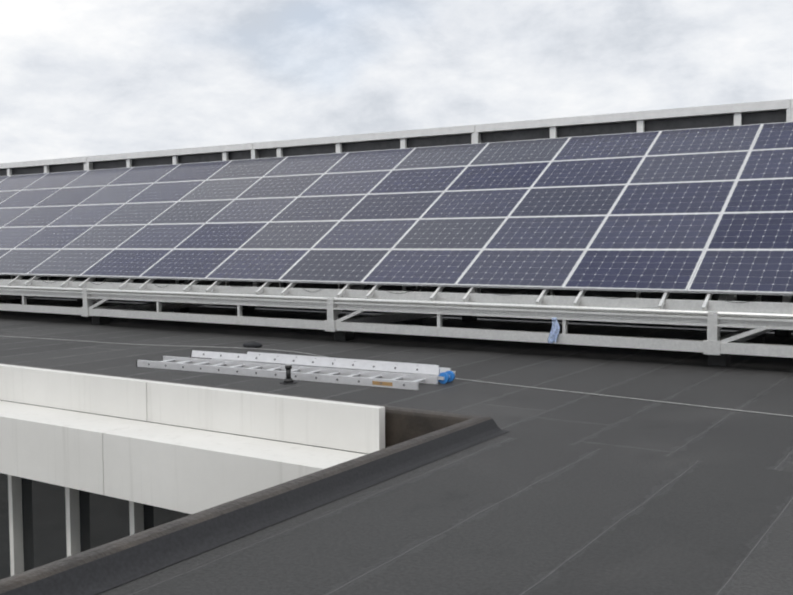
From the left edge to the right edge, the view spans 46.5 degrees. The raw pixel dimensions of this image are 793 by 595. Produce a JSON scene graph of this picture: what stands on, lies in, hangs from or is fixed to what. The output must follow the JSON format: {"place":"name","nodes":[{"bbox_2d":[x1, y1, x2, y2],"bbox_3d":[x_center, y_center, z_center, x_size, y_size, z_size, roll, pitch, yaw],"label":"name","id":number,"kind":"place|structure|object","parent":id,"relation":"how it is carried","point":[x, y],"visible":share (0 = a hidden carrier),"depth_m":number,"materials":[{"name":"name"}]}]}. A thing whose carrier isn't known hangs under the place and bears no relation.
{"place":"outdoors","nodes":[
{"label":"outdoors","id":0,"kind":"place"},
{"bbox_2d":[0,298,792,594],"bbox_3d":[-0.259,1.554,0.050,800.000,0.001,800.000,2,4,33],"label":"flat roof","id":1,"kind":"structure","parent":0,"point":[551,492],"depth_m":6.26,"materials":[{"name":"grey asphalt"}]},
{"bbox_2d":[0,364,384,579],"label":"facade wall","id":2,"kind":"structure","parent":1,"relation":"on","point":[73,482],"depth_m":9.07,"materials":[{"name":"white metal"}]},
{"bbox_2d":[243,341,261,347],"bbox_3d":[-2.141,0.700,13.725,0.280,0.095,0.180,1,3,13],"label":"drain","id":3,"kind":"object","parent":1,"relation":"on","point":[253,345],"visible":0.98,"depth_m":13.65,"materials":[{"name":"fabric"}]},
{"bbox_2d":[0,363,508,594],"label":"roof parapet edge","id":4,"kind":"object","parent":1,"relation":"on","point":[415,438],"visible":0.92,"depth_m":5.15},
{"bbox_2d":[279,364,297,383],"bbox_3d":[-1.201,0.846,10.255,0.200,0.208,0.200,2,4,33],"label":"anchor","id":5,"kind":"object","parent":1,"relation":"on","point":[288,379],"visible":1,"depth_m":10.23,"materials":[{"name":"black metal"}]},
{"bbox_2d":[136,350,455,389],"bbox_3d":[-1.185,0.803,11.210,4.114,0.182,1.258,2,4,29],"label":"extension ladder","id":6,"kind":"object","parent":1,"relation":"on","point":[398,375],"visible":1,"depth_m":10.83,"materials":[{"name":"metal"}]},
{"bbox_2d":[0,99,792,357],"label":"steel support frame","id":7,"kind":"object","parent":1,"relation":"on","point":[757,317],"visible":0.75,"depth_m":14.74,"materials":[{"name":"silver metal"}]},
{"bbox_2d":[2,278,759,302],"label":"dc cables","id":8,"kind":"object","parent":7,"relation":"attached to","point":[413,289],"visible":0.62,"depth_m":13.83,"materials":[{"name":"black rubber"}]},
{"bbox_2d":[0,122,792,295],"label":"solar panels","id":9,"kind":"object","parent":7,"relation":"on","point":[709,210],"visible":1,"depth_m":15.74,"materials":[{"name":"glass"}]},
{"bbox_2d":[0,110,792,332],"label":"wall","id":10,"kind":"structure","parent":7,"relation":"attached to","point":[777,116],"depth_m":18.57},
{"bbox_2d":[548,318,559,343],"bbox_3d":[2.101,0.446,12.366,0.174,0.352,0.075,2,4,33],"label":"hanging rag","id":11,"kind":"object","parent":7,"relation":"attached to","point":[554,333],"visible":1,"depth_m":12.36,"materials":[{"name":"fabric"}]},
{"bbox_2d":[1,336,792,416],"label":"lightning conductor cable","id":12,"kind":"object","parent":1,"relation":"on","point":[455,378],"visible":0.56,"depth_m":9.87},
{"bbox_2d":[6,298,790,366],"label":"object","id":13,"kind":"object","parent":1,"relation":"on","point":[722,360],"visible":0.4,"depth_m":15.03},
{"bbox_2d":[0,0,792,162],"label":"sky","id":14,"kind":"structure","parent":0,"point":[79,78],"materials":[{"name":"white"}]}
]}

